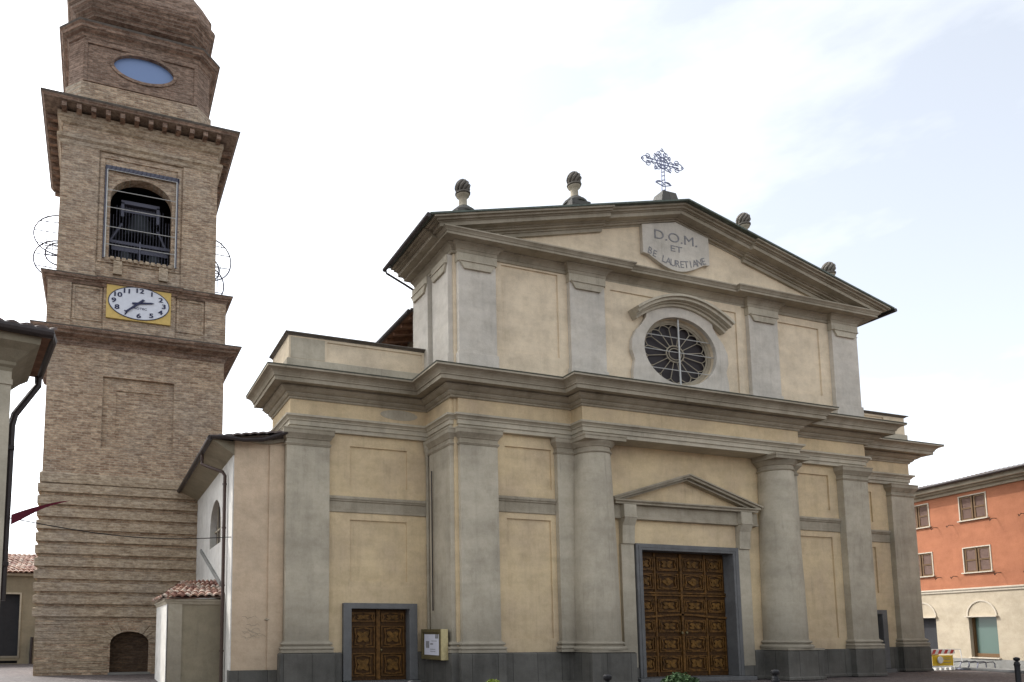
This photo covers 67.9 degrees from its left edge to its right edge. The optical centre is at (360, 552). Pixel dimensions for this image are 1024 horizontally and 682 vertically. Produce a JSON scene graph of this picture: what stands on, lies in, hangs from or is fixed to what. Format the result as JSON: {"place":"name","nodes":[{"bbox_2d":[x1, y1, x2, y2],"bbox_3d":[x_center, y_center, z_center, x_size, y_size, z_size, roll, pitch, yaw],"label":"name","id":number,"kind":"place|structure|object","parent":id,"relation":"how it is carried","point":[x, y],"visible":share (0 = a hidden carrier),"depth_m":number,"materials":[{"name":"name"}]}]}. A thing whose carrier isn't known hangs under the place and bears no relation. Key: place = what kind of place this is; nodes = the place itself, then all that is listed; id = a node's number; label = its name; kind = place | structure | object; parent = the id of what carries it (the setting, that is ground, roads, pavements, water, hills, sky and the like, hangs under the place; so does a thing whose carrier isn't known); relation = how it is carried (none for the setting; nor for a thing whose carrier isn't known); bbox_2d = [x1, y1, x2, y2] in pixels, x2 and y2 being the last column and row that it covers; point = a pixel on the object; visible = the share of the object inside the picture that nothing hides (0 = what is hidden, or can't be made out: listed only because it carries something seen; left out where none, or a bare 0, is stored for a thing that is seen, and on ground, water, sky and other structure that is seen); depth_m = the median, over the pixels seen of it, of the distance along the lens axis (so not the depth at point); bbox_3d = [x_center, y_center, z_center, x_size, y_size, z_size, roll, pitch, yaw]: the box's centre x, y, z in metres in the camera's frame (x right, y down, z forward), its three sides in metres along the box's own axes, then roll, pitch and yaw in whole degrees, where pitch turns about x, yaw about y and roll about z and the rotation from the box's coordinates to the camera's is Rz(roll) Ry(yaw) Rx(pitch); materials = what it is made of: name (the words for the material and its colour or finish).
{"place":"outdoors","nodes":[
{"label":"outdoors","id":0,"kind":"place"},
{"bbox_2d":[0,553,37,663],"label":"tiled house","id":1,"kind":"structure","parent":0,"point":[17,627],"depth_m":36.45,"materials":[{"name":"grey paint"}]},
{"bbox_2d":[29,0,241,675],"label":"bell tower","id":2,"kind":"structure","parent":0,"point":[141,149],"depth_m":28.78,"materials":[{"name":"brick"}]},
{"bbox_2d":[106,284,170,325],"bbox_3d":[-8.594,-9.632,28.671,2.400,1.400,0.185,2,-6,-19],"label":"tower clock","id":3,"kind":"object","parent":2,"relation":"attached to","point":[140,305],"visible":1,"depth_m":28.63,"materials":[{"name":"white paint"}]},
{"bbox_2d":[114,58,172,83],"bbox_3d":[-8.954,-19.792,30.529,2.440,1.180,0.040,2,-6,-19],"label":"oval window","id":4,"kind":"structure","parent":2,"relation":"in","point":[137,69],"depth_m":30.51,"materials":[{"name":"blue glass"}]},
{"bbox_2d":[0,664,1023,681],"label":"plaza","id":5,"kind":"structure","parent":0,"point":[16,672],"depth_m":25.52,"materials":[{"name":"grey stone"}]},
{"bbox_2d":[0,318,56,600],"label":"building","id":6,"kind":"structure","parent":5,"relation":"on","point":[26,350],"depth_m":13.57,"materials":[{"name":"grey paint"}]},
{"bbox_2d":[11,501,66,523],"bbox_3d":[-6.546,-0.814,15.142,1.102,0.549,0.080,2,-6,-17],"label":"pennant","id":7,"kind":"object","parent":6,"relation":"attached to","point":[17,516],"visible":1,"depth_m":15.09,"materials":[{"name":"red fabric"}]},
{"bbox_2d":[152,549,224,681],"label":"side chapel","id":8,"kind":"structure","parent":5,"relation":"on","point":[187,648],"depth_m":21.63,"materials":[{"name":"grey paint"}]},
{"bbox_2d":[487,678,499,681],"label":"shrub","id":9,"kind":"object","parent":5,"relation":"on","point":[492,680],"visible":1,"depth_m":12.05,"materials":[{"name":"green plant"}]},
{"bbox_2d":[603,674,611,681],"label":"bollard","id":10,"kind":"object","parent":5,"relation":"on","point":[607,677],"visible":1,"depth_m":11.62,"materials":[{"name":"black metal"}]},
{"bbox_2d":[660,672,699,681],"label":"shrub","id":11,"kind":"object","parent":5,"relation":"on","point":[679,677],"visible":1,"depth_m":10.95,"materials":[{"name":"green plant"}]},
{"bbox_2d":[770,669,779,681],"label":"bollard","id":12,"kind":"object","parent":5,"relation":"on","point":[775,673],"visible":1,"depth_m":13.03,"materials":[{"name":"black metal"}]},
{"bbox_2d":[931,649,962,669],"bbox_3d":[24.274,4.419,30.554,1.981,0.857,0.230,2,-6,-19],"label":"road barrier","id":13,"kind":"object","parent":5,"relation":"on","point":[942,660],"visible":0.94,"depth_m":30.46,"materials":[{"name":"white paint"}]},
{"bbox_2d":[914,463,1023,668],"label":"orange house","id":14,"kind":"structure","parent":5,"relation":"on","point":[970,536],"depth_m":31.46,"materials":[{"name":"paint"}]},
{"bbox_2d":[914,503,936,529],"bbox_3d":[25.862,-1.563,34.216,0.334,1.308,1.783,0,-6,3],"label":"window","id":15,"kind":"structure","parent":14,"relation":"in","point":[922,512],"depth_m":34.14,"materials":[{"name":"wood"}]},
{"bbox_2d":[918,552,941,579],"bbox_3d":[25.862,0.669,33.979,0.334,1.318,1.783,0,-6,3],"label":"window","id":16,"kind":"structure","parent":14,"relation":"in","point":[926,562],"depth_m":33.91,"materials":[{"name":"wood"}]},
{"bbox_2d":[923,618,938,654],"bbox_3d":[26.076,4.045,33.892,0.100,2.059,1.278,1,-6,-5],"label":"shop door","id":17,"kind":"structure","parent":14,"relation":"in","point":[930,629],"depth_m":33.83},
{"bbox_2d":[946,491,995,526],"bbox_3d":[26.000,-1.844,31.562,0.401,1.308,2.069,1,-6,-5],"label":"window","id":18,"kind":"structure","parent":14,"relation":"in","point":[979,501],"depth_m":31.59,"materials":[{"name":"wood"}]},
{"bbox_2d":[950,544,1001,578],"bbox_3d":[26.000,0.388,31.326,0.401,1.318,2.069,1,-6,-5],"label":"window","id":19,"kind":"structure","parent":14,"relation":"in","point":[971,559],"depth_m":31.35,"materials":[{"name":"wood"}]},
{"bbox_2d":[972,617,999,656],"bbox_3d":[26.320,3.545,31.019,0.100,1.669,1.278,1,-6,-5],"label":"shop window","id":20,"kind":"structure","parent":14,"relation":"in","point":[985,632],"depth_m":31.15,"materials":[{"name":"green glass"}]},
{"bbox_2d":[951,660,995,669],"bbox_3d":[25.332,4.671,30.643,1.360,0.348,1.125,2,-6,-19],"label":"bicycle rack","id":21,"kind":"object","parent":5,"relation":"on","point":[969,662],"visible":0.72,"depth_m":30.56,"materials":[{"name":"grey metal"}]},
{"bbox_2d":[932,666,1023,672],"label":"kerb","id":22,"kind":"structure","parent":5,"relation":"on","point":[993,670],"depth_m":29.49,"materials":[{"name":"grey concrete"}]},
{"bbox_2d":[1013,657,1021,681],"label":"bollard","id":23,"kind":"object","parent":5,"relation":"on","point":[1017,665],"visible":1,"depth_m":19.17,"materials":[{"name":"black metal"}]},
{"bbox_2d":[0,0,1023,554],"label":"sky","id":24,"kind":"structure","parent":0,"point":[881,141],"materials":[{"name":"white"}]},
{"bbox_2d":[177,148,943,681],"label":"church","id":25,"kind":"structure","parent":0,"point":[575,436],"depth_m":23.02,"materials":[{"name":"beige paint"}]},
{"bbox_2d":[10,518,229,538],"bbox_3d":[-5.526,-0.556,18.013,0.022,0.440,7.133,-4,-7,31],"label":"street cable","id":26,"kind":"object","parent":25,"relation":"attached to","point":[121,535],"visible":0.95,"depth_m":17.64,"materials":[{"name":"black metal"}]},
{"bbox_2d":[215,507,220,544],"bbox_3d":[-4.549,-0.975,24.245,0.120,1.650,2.500,2,-6,-19],"label":"lunette window","id":27,"kind":"structure","parent":25,"relation":"in","point":[218,533],"depth_m":24.76,"materials":[{"name":"glass"}]},
{"bbox_2d":[352,609,405,680],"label":"side door","id":28,"kind":"structure","parent":25,"relation":"in","point":[378,635],"depth_m":22.20,"materials":[{"name":"brown wood"}]},
{"bbox_2d":[421,629,447,659],"bbox_3d":[2.173,2.686,21.636,0.260,0.880,1.410,2,-6,-19],"label":"notice board","id":29,"kind":"object","parent":25,"relation":"attached to","point":[434,644],"visible":1,"depth_m":21.40,"materials":[{"name":"brown metal"}]},
{"bbox_2d":[628,294,735,391],"bbox_3d":[10.668,-6.679,24.654,4.039,3.680,0.820,2,-6,-19],"label":"rose window","id":30,"kind":"structure","parent":25,"relation":"in","point":[664,351],"depth_m":24.87,"materials":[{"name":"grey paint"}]},
{"bbox_2d":[642,552,728,676],"bbox_3d":[10.527,2.016,24.208,3.706,4.003,0.213,2,-6,-19],"label":"main door","id":31,"kind":"structure","parent":25,"relation":"in","point":[685,615],"depth_m":24.25,"materials":[{"name":"brown wood"}]},
{"bbox_2d":[932,664,1023,670],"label":"sidewalk","id":32,"kind":"structure","parent":0,"point":[986,668],"depth_m":29.85,"materials":[{"name":"grey concrete"}]}
]}

